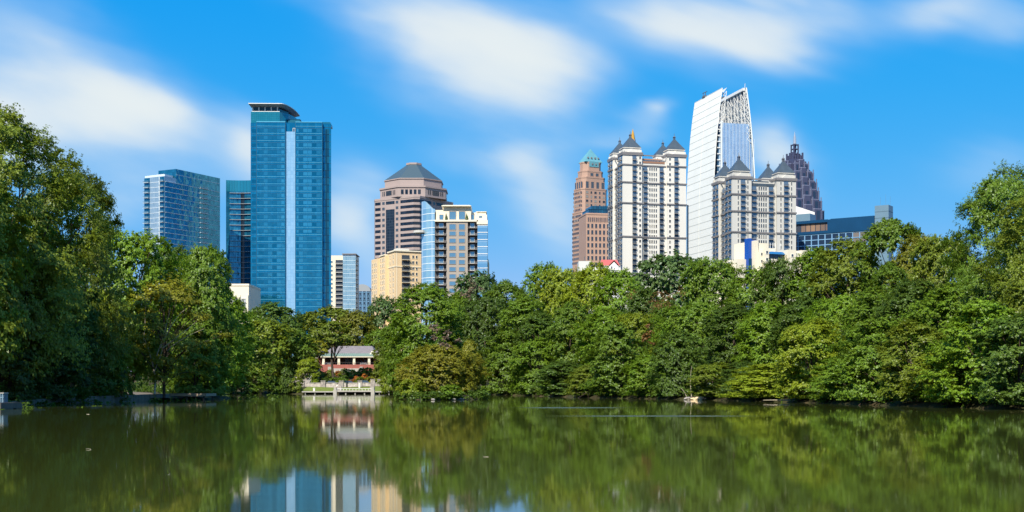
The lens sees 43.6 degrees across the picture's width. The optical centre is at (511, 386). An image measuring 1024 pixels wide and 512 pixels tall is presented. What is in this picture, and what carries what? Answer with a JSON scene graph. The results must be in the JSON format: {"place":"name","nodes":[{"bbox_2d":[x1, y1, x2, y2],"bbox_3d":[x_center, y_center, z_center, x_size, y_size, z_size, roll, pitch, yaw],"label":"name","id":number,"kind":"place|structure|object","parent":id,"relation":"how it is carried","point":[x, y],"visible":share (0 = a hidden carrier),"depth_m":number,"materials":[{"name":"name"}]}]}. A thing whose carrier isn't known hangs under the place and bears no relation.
{"place":"outdoors","nodes":[
{"label":"outdoors","id":0,"kind":"place"},
{"bbox_2d":[0,394,1023,511],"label":"water","id":1,"kind":"structure","parent":0,"point":[333,453],"depth_m":32.99,"materials":[{"name":"green liquid"}]},
{"bbox_2d":[0,0,1023,328],"label":"sky","id":2,"kind":"structure","parent":0,"point":[908,104],"materials":[{"name":"blue"}]},
{"bbox_2d":[97,372,1023,409],"bbox_3d":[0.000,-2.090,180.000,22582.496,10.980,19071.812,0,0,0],"label":"ground","id":3,"kind":"structure","parent":0,"point":[935,404],"depth_m":159.92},
{"bbox_2d":[0,167,38,363],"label":"broadleaf tree","id":4,"kind":"object","parent":3,"relation":"on","point":[6,263],"visible":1,"depth_m":112.69,"materials":[{"name":"green plant"}]},
{"bbox_2d":[0,319,54,399],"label":"broadleaf tree","id":5,"kind":"object","parent":3,"relation":"on","point":[18,389],"visible":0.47,"depth_m":119.09,"materials":[{"name":"green plant"}]},
{"bbox_2d":[0,221,62,391],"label":"broadleaf tree","id":6,"kind":"object","parent":3,"relation":"on","point":[35,307],"visible":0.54,"depth_m":119.29,"materials":[{"name":"green plant"}]},
{"bbox_2d":[17,299,101,399],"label":"broadleaf tree","id":7,"kind":"object","parent":3,"relation":"on","point":[65,391],"visible":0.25,"depth_m":132.23,"materials":[{"name":"green plant"}]},
{"bbox_2d":[0,101,126,370],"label":"broadleaf tree","id":8,"kind":"object","parent":3,"relation":"on","point":[18,173],"visible":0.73,"depth_m":124.04,"materials":[{"name":"green plant"}]},
{"bbox_2d":[34,228,106,387],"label":"broadleaf tree","id":9,"kind":"object","parent":3,"relation":"on","point":[81,270],"visible":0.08,"depth_m":136.14,"materials":[{"name":"green plant"}]},
{"bbox_2d":[23,153,142,386],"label":"broadleaf tree","id":10,"kind":"object","parent":3,"relation":"on","point":[101,265],"visible":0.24,"depth_m":146.69,"materials":[{"name":"green plant"}]},
{"bbox_2d":[11,394,170,405],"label":"quay wall","id":11,"kind":"structure","parent":3,"relation":"on","point":[143,397],"depth_m":152.72,"materials":[{"name":"concrete"}]},
{"bbox_2d":[68,314,137,396],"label":"broadleaf tree","id":12,"kind":"object","parent":3,"relation":"on","point":[101,379],"visible":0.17,"depth_m":152.41,"materials":[{"name":"green plant"}]},
{"bbox_2d":[87,286,150,382],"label":"broadleaf tree","id":13,"kind":"object","parent":3,"relation":"on","point":[131,356],"visible":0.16,"depth_m":164.82,"materials":[{"name":"green plant"}]},
{"bbox_2d":[86,227,194,393],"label":"broadleaf tree","id":14,"kind":"object","parent":3,"relation":"on","point":[131,255],"visible":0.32,"depth_m":170.36,"materials":[{"name":"green plant"}]},
{"bbox_2d":[138,243,209,392],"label":"broadleaf tree","id":15,"kind":"object","parent":3,"relation":"on","point":[177,251],"visible":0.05,"depth_m":203.51,"materials":[{"name":"green plant"}]},
{"bbox_2d":[120,272,234,399],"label":"locust tree","id":16,"kind":"object","parent":3,"relation":"on","point":[169,359],"visible":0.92,"depth_m":166.38,"materials":[{"name":"green plant"}]},
{"bbox_2d":[143,169,219,288],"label":"glass condominium","id":17,"kind":"structure","parent":3,"relation":"on","point":[181,206],"depth_m":789.36,"materials":[{"name":"blue glass"}]},
{"bbox_2d":[161,320,233,395],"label":"broadleaf tree","id":18,"kind":"object","parent":3,"relation":"on","point":[213,353],"visible":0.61,"depth_m":188.43,"materials":[{"name":"green plant"}]},
{"bbox_2d":[169,243,247,388],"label":"broadleaf tree","id":19,"kind":"object","parent":3,"relation":"on","point":[203,259],"visible":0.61,"depth_m":193.54,"materials":[{"name":"green plant"}]},
{"bbox_2d":[203,288,256,389],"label":"broadleaf tree","id":20,"kind":"object","parent":3,"relation":"on","point":[241,353],"visible":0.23,"depth_m":261.12,"materials":[{"name":"green plant"}]},
{"bbox_2d":[226,180,250,283],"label":"curved condominium","id":21,"kind":"structure","parent":3,"relation":"on","point":[238,224],"depth_m":852.61,"materials":[{"name":"teal glass"}]},
{"bbox_2d":[229,284,260,323],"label":"stone podium","id":22,"kind":"object","parent":3,"relation":"on","point":[250,294],"visible":0.14,"depth_m":640.00,"materials":[{"name":"grey stone"}]},
{"bbox_2d":[226,332,278,393],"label":"broadleaf tree","id":23,"kind":"object","parent":3,"relation":"on","point":[262,385],"visible":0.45,"depth_m":310.38,"materials":[{"name":"green plant"}]},
{"bbox_2d":[243,317,300,388],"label":"broadleaf tree","id":24,"kind":"object","parent":3,"relation":"on","point":[281,349],"visible":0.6,"depth_m":341.77,"materials":[{"name":"green plant"}]},
{"bbox_2d":[243,301,306,364],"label":"broadleaf tree","id":25,"kind":"object","parent":3,"relation":"on","point":[275,312],"visible":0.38,"depth_m":394.98,"materials":[{"name":"green plant"}]},
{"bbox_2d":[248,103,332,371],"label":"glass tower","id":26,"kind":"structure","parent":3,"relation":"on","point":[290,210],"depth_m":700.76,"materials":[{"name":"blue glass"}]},
{"bbox_2d":[277,328,320,376],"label":"broadleaf tree","id":27,"kind":"object","parent":3,"relation":"on","point":[302,349],"visible":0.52,"depth_m":348.42,"materials":[{"name":"green plant"}]},
{"bbox_2d":[295,357,321,383],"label":"broadleaf tree","id":28,"kind":"object","parent":3,"relation":"on","point":[304,370],"visible":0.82,"depth_m":341.91,"materials":[{"name":"green plant"}]},
{"bbox_2d":[306,320,353,378],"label":"broadleaf tree","id":29,"kind":"object","parent":3,"relation":"on","point":[334,338],"visible":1,"depth_m":345.86,"materials":[{"name":"green plant"}]},
{"bbox_2d":[295,304,366,354],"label":"broadleaf tree","id":30,"kind":"object","parent":3,"relation":"on","point":[336,314],"visible":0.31,"depth_m":420.13,"materials":[{"name":"green plant"}]},
{"bbox_2d":[331,253,359,332],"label":"cream apartment block","id":31,"kind":"structure","parent":3,"relation":"on","point":[344,281],"depth_m":879.60,"materials":[{"name":"blue"}]},
{"bbox_2d":[301,379,390,386],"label":"stone terrace wall","id":32,"kind":"structure","parent":3,"relation":"on","point":[341,383],"depth_m":331.96,"materials":[{"name":"stone"}]},
{"bbox_2d":[315,346,378,371],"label":"lake house","id":33,"kind":"structure","parent":3,"relation":"on","point":[351,357],"depth_m":372.49,"materials":[{"name":"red brick"}]},
{"bbox_2d":[335,309,378,347],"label":"broadleaf tree","id":34,"kind":"object","parent":3,"relation":"on","point":[360,320],"visible":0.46,"depth_m":406.70,"materials":[{"name":"green plant"}]},
{"bbox_2d":[359,284,370,337],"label":"vaulted roof block","id":35,"kind":"structure","parent":3,"relation":"on","point":[364,296],"depth_m":999.84,"materials":[{"name":"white glass"}]},
{"bbox_2d":[366,295,401,350],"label":"broadleaf tree","id":36,"kind":"object","parent":3,"relation":"on","point":[384,306],"visible":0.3,"depth_m":426.89,"materials":[{"name":"green plant"}]},
{"bbox_2d":[371,248,421,350],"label":"peach apartment block","id":37,"kind":"structure","parent":3,"relation":"on","point":[394,272],"depth_m":604.35,"materials":[{"name":"beige concrete"}]},
{"bbox_2d":[377,311,423,391],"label":"broadleaf tree","id":38,"kind":"object","parent":3,"relation":"on","point":[384,362],"visible":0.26,"depth_m":273.75,"materials":[{"name":"green plant"}]},
{"bbox_2d":[396,379,427,396],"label":"waterside bush","id":39,"kind":"object","parent":3,"relation":"on","point":[416,386],"visible":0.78,"depth_m":179.42,"materials":[{"name":"green plant"}]},
{"bbox_2d":[374,162,452,323],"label":"granite office tower","id":40,"kind":"structure","parent":3,"relation":"on","point":[408,190],"depth_m":951.96,"materials":[{"name":"brown stone"}]},
{"bbox_2d":[385,281,467,377],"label":"broadleaf tree","id":41,"kind":"object","parent":3,"relation":"on","point":[453,313],"visible":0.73,"depth_m":258.15,"materials":[{"name":"green plant"}]},
{"bbox_2d":[392,342,495,394],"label":"islet tree","id":42,"kind":"object","parent":3,"relation":"on","point":[439,363],"visible":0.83,"depth_m":186.93,"materials":[{"name":"green plant"}]},
{"bbox_2d":[413,201,488,340],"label":"taupe condominium","id":43,"kind":"structure","parent":3,"relation":"on","point":[454,245],"depth_m":561.00,"materials":[{"name":"grey"}]},
{"bbox_2d":[445,295,514,387],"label":"broadleaf tree","id":44,"kind":"object","parent":3,"relation":"on","point":[489,305],"visible":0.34,"depth_m":281.55,"materials":[{"name":"green plant"}]},
{"bbox_2d":[452,270,509,342],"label":"broadleaf tree","id":45,"kind":"object","parent":3,"relation":"on","point":[483,280],"visible":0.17,"depth_m":368.93,"materials":[{"name":"green plant"}]},
{"bbox_2d":[478,330,527,393],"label":"broadleaf tree","id":46,"kind":"object","parent":3,"relation":"on","point":[497,365],"visible":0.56,"depth_m":263.58,"materials":[{"name":"green plant"}]},
{"bbox_2d":[478,279,537,368],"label":"broadleaf tree","id":47,"kind":"object","parent":3,"relation":"on","point":[508,288],"visible":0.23,"depth_m":298.45,"materials":[{"name":"green plant"}]},
{"bbox_2d":[0,376,1023,407],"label":"undergrowth","id":48,"kind":"object","parent":3,"relation":"on","point":[478,394],"visible":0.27,"depth_m":170.54,"materials":[{"name":"green plant"}]},
{"bbox_2d":[491,293,555,384],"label":"broadleaf tree","id":49,"kind":"object","parent":3,"relation":"on","point":[521,304],"visible":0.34,"depth_m":269.83,"materials":[{"name":"green plant"}]},
{"bbox_2d":[504,336,564,394],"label":"broadleaf tree","id":50,"kind":"object","parent":3,"relation":"on","point":[525,354],"visible":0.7,"depth_m":244.26,"materials":[{"name":"green plant"}]},
{"bbox_2d":[507,311,566,387],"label":"broadleaf tree","id":51,"kind":"object","parent":3,"relation":"on","point":[528,323],"visible":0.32,"depth_m":256.42,"materials":[{"name":"green plant"}]},
{"bbox_2d":[520,261,572,340],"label":"broadleaf tree","id":52,"kind":"object","parent":3,"relation":"on","point":[533,278],"visible":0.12,"depth_m":316.26,"materials":[{"name":"green plant"}]},
{"bbox_2d":[524,360,592,394],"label":"bush","id":53,"kind":"object","parent":3,"relation":"on","point":[554,368],"visible":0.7,"depth_m":223.98,"materials":[{"name":"green plant"}]},
{"bbox_2d":[535,265,593,384],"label":"broadleaf tree","id":54,"kind":"object","parent":3,"relation":"on","point":[554,288],"visible":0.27,"depth_m":296.23,"materials":[{"name":"green plant"}]},
{"bbox_2d":[539,299,599,385],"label":"broadleaf tree","id":55,"kind":"object","parent":3,"relation":"on","point":[565,311],"visible":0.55,"depth_m":243.25,"materials":[{"name":"green plant"}]},
{"bbox_2d":[562,364,604,395],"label":"bush","id":56,"kind":"object","parent":3,"relation":"on","point":[576,378],"visible":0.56,"depth_m":206.61,"materials":[{"name":"green plant"}]},
{"bbox_2d":[572,149,606,271],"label":"brown granite tower","id":57,"kind":"structure","parent":3,"relation":"on","point":[590,190],"depth_m":1087.72,"materials":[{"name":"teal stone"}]},
{"bbox_2d":[572,191,604,239],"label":"window","id":58,"kind":"structure","parent":57,"relation":"in","point":[603,193],"depth_m":1087.79,"materials":[{"name":"grey glass"}]},
{"bbox_2d":[555,261,626,349],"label":"broadleaf tree","id":59,"kind":"object","parent":3,"relation":"on","point":[587,276],"visible":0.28,"depth_m":290.29,"materials":[{"name":"green plant"}]},
{"bbox_2d":[578,206,607,265],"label":"brown office block","id":60,"kind":"structure","parent":3,"relation":"on","point":[593,234],"depth_m":1012.14,"materials":[{"name":"pink stone"}]},
{"bbox_2d":[227,285,962,382],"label":"woods","id":61,"kind":"object","parent":3,"relation":"on","point":[803,289],"depth_m":340.18,"materials":[{"name":"green plant"}]},
{"bbox_2d":[566,306,644,391],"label":"broadleaf tree","id":62,"kind":"object","parent":3,"relation":"on","point":[600,318],"visible":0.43,"depth_m":231.54,"materials":[{"name":"green plant"}]},
{"bbox_2d":[578,321,651,394],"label":"broadleaf tree","id":63,"kind":"object","parent":3,"relation":"on","point":[612,379],"visible":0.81,"depth_m":196.66,"materials":[{"name":"green plant"}]},
{"bbox_2d":[588,266,651,353],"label":"broadleaf tree","id":64,"kind":"object","parent":3,"relation":"on","point":[619,280],"visible":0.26,"depth_m":282.64,"materials":[{"name":"green plant"}]},
{"bbox_2d":[609,311,664,374],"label":"broadleaf tree","id":65,"kind":"object","parent":3,"relation":"on","point":[638,322],"visible":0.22,"depth_m":224.62,"materials":[{"name":"green plant"}]},
{"bbox_2d":[622,285,670,354],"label":"broadleaf tree","id":66,"kind":"object","parent":3,"relation":"on","point":[643,300],"visible":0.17,"depth_m":259.69,"materials":[{"name":"green plant"}]},
{"bbox_2d":[607,134,686,312],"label":"limestone apartment tower","id":67,"kind":"structure","parent":3,"relation":"on","point":[646,209],"depth_m":706.10,"materials":[{"name":"beige stone"}]},
{"bbox_2d":[619,353,685,395],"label":"tree","id":68,"kind":"object","parent":3,"relation":"on","point":[639,376],"visible":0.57,"depth_m":188.60,"materials":[{"name":"green plant"}]},
{"bbox_2d":[621,249,710,341],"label":"broadleaf tree","id":69,"kind":"object","parent":3,"relation":"on","point":[662,282],"visible":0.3,"depth_m":312.56,"materials":[{"name":"green plant"}]},
{"bbox_2d":[645,328,708,396],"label":"broadleaf tree","id":70,"kind":"object","parent":3,"relation":"on","point":[674,365],"visible":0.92,"depth_m":180.22,"materials":[{"name":"green plant"}]},
{"bbox_2d":[646,301,729,383],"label":"broadleaf tree","id":71,"kind":"object","parent":3,"relation":"on","point":[687,312],"visible":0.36,"depth_m":210.05,"materials":[{"name":"green plant"}]},
{"bbox_2d":[685,362,734,397],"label":"broadleaf tree","id":72,"kind":"object","parent":3,"relation":"on","point":[704,377],"visible":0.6,"depth_m":169.80,"materials":[{"name":"green plant"}]},
{"bbox_2d":[676,256,746,384],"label":"broadleaf tree","id":73,"kind":"object","parent":3,"relation":"on","point":[699,281],"visible":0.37,"depth_m":234.09,"materials":[{"name":"green plant"}]},
{"bbox_2d":[686,88,754,265],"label":"sail office tower","id":74,"kind":"structure","parent":3,"relation":"on","point":[721,130],"depth_m":934.67,"materials":[{"name":"grey"}]},
{"bbox_2d":[700,302,764,388],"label":"broadleaf tree","id":75,"kind":"object","parent":3,"relation":"on","point":[729,312],"visible":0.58,"depth_m":196.24,"materials":[{"name":"green plant"}]},
{"bbox_2d":[712,361,769,396],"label":"bush","id":76,"kind":"object","parent":3,"relation":"on","point":[727,373],"visible":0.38,"depth_m":162.38,"materials":[{"name":"green plant"}]},
{"bbox_2d":[711,156,796,261],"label":"grey limestone apartment tower","id":77,"kind":"structure","parent":3,"relation":"on","point":[762,209],"depth_m":626.02,"materials":[{"name":"white stone"}]},
{"bbox_2d":[722,265,791,371],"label":"broadleaf tree","id":78,"kind":"object","parent":3,"relation":"on","point":[739,291],"visible":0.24,"depth_m":223.89,"materials":[{"name":"green plant"}]},
{"bbox_2d":[715,238,809,307],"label":"cream lowrise","id":79,"kind":"structure","parent":3,"relation":"on","point":[751,252],"depth_m":421.91,"materials":[{"name":"beige concrete"}]},
{"bbox_2d":[717,362,810,397],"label":"broadleaf tree","id":80,"kind":"object","parent":3,"relation":"on","point":[759,377],"visible":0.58,"depth_m":152.44,"materials":[{"name":"green plant"}]},
{"bbox_2d":[730,300,798,381],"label":"broadleaf tree","id":81,"kind":"object","parent":3,"relation":"on","point":[751,325],"visible":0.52,"depth_m":188.51,"materials":[{"name":"green plant"}]},
{"bbox_2d":[746,255,817,348],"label":"broadleaf tree","id":82,"kind":"object","parent":3,"relation":"on","point":[778,269],"visible":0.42,"depth_m":220.35,"materials":[{"name":"green plant"}]},
{"bbox_2d":[779,132,823,219],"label":"dark stepped tower","id":83,"kind":"structure","parent":3,"relation":"on","point":[807,194],"depth_m":1232.97,"materials":[{"name":"glass"}]},
{"bbox_2d":[766,296,839,373],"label":"broadleaf tree","id":84,"kind":"object","parent":3,"relation":"on","point":[806,303],"visible":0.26,"depth_m":184.50,"materials":[{"name":"green plant"}]},
{"bbox_2d":[769,317,846,399],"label":"broadleaf tree","id":85,"kind":"object","parent":3,"relation":"on","point":[793,356],"visible":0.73,"depth_m":142.77,"materials":[{"name":"green plant"}]},
{"bbox_2d":[779,246,857,341],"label":"broadleaf tree","id":86,"kind":"object","parent":3,"relation":"on","point":[808,255],"visible":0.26,"depth_m":218.77,"materials":[{"name":"green plant"}]},
{"bbox_2d":[799,293,873,383],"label":"broadleaf tree","id":87,"kind":"object","parent":3,"relation":"on","point":[840,304],"visible":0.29,"depth_m":174.50,"materials":[{"name":"green plant"}]},
{"bbox_2d":[802,355,875,398],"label":"tree","id":88,"kind":"object","parent":3,"relation":"on","point":[828,376],"visible":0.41,"depth_m":133.44,"materials":[{"name":"green plant"}]},
{"bbox_2d":[796,197,892,293],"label":"blue hotel","id":89,"kind":"structure","parent":3,"relation":"on","point":[812,231],"depth_m":651.00,"materials":[{"name":"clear glass"}]},
{"bbox_2d":[805,236,886,341],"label":"broadleaf tree","id":90,"kind":"object","parent":3,"relation":"on","point":[823,286],"visible":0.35,"depth_m":211.41,"materials":[{"name":"green plant"}]},
{"bbox_2d":[835,285,903,382],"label":"broadleaf tree","id":91,"kind":"object","parent":3,"relation":"on","point":[876,293],"visible":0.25,"depth_m":169.22,"materials":[{"name":"green plant"}]},
{"bbox_2d":[827,314,921,400],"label":"broadleaf tree","id":92,"kind":"object","parent":3,"relation":"on","point":[857,372],"visible":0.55,"depth_m":124.96,"materials":[{"name":"green plant"}]},
{"bbox_2d":[848,216,922,322],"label":"broadleaf tree","id":93,"kind":"object","parent":3,"relation":"on","point":[890,232],"visible":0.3,"depth_m":206.42,"materials":[{"name":"green plant"}]},
{"bbox_2d":[865,261,918,318],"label":"broadleaf tree","id":94,"kind":"object","parent":3,"relation":"on","point":[889,270],"visible":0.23,"depth_m":189.13,"materials":[{"name":"green plant"}]},
{"bbox_2d":[866,277,942,382],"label":"broadleaf tree","id":95,"kind":"object","parent":3,"relation":"on","point":[891,307],"visible":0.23,"depth_m":156.87,"materials":[{"name":"green plant"}]},
{"bbox_2d":[873,318,948,401],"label":"broadleaf tree","id":96,"kind":"object","parent":3,"relation":"on","point":[922,333],"visible":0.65,"depth_m":117.08,"materials":[{"name":"green plant"}]},
{"bbox_2d":[878,233,946,316],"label":"broadleaf tree","id":97,"kind":"object","parent":3,"relation":"on","point":[903,254],"visible":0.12,"depth_m":199.15,"materials":[{"name":"green plant"}]},
{"bbox_2d":[898,280,980,371],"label":"broadleaf tree","id":98,"kind":"object","parent":3,"relation":"on","point":[947,297],"visible":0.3,"depth_m":145.16,"materials":[{"name":"green plant"}]},
{"bbox_2d":[904,233,976,323],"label":"broadleaf tree","id":99,"kind":"object","parent":3,"relation":"on","point":[931,258],"visible":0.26,"depth_m":176.22,"materials":[{"name":"green plant"}]},
{"bbox_2d":[899,350,982,402],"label":"bush","id":100,"kind":"object","parent":3,"relation":"on","point":[915,372],"visible":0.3,"depth_m":111.94,"materials":[{"name":"green plant"}]},
{"bbox_2d":[914,295,1023,403],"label":"broadleaf tree","id":101,"kind":"object","parent":3,"relation":"on","point":[958,332],"visible":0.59,"depth_m":106.28,"materials":[{"name":"green plant"}]},
{"bbox_2d":[927,159,1023,338],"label":"broadleaf tree","id":102,"kind":"object","parent":3,"relation":"on","point":[998,190],"visible":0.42,"depth_m":146.99,"materials":[{"name":"green plant"}]},
{"bbox_2d":[954,263,1023,358],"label":"broadleaf tree","id":103,"kind":"object","parent":3,"relation":"on","point":[973,293],"visible":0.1,"depth_m":131.61,"materials":[{"name":"green plant"}]},
{"bbox_2d":[966,195,1023,315],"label":"broadleaf tree","id":104,"kind":"object","parent":3,"relation":"on","point":[1016,234],"visible":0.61,"depth_m":124.26,"materials":[{"name":"green plant"}]},
{"bbox_2d":[968,310,1023,406],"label":"broadleaf tree","id":105,"kind":"object","parent":3,"relation":"on","point":[996,360],"visible":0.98,"depth_m":99.60,"materials":[{"name":"green plant"}]},
{"bbox_2d":[1001,277,1023,363],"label":"broadleaf tree","id":106,"kind":"object","parent":3,"relation":"on","point":[1015,298],"visible":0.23,"depth_m":117.69,"materials":[{"name":"green plant"}]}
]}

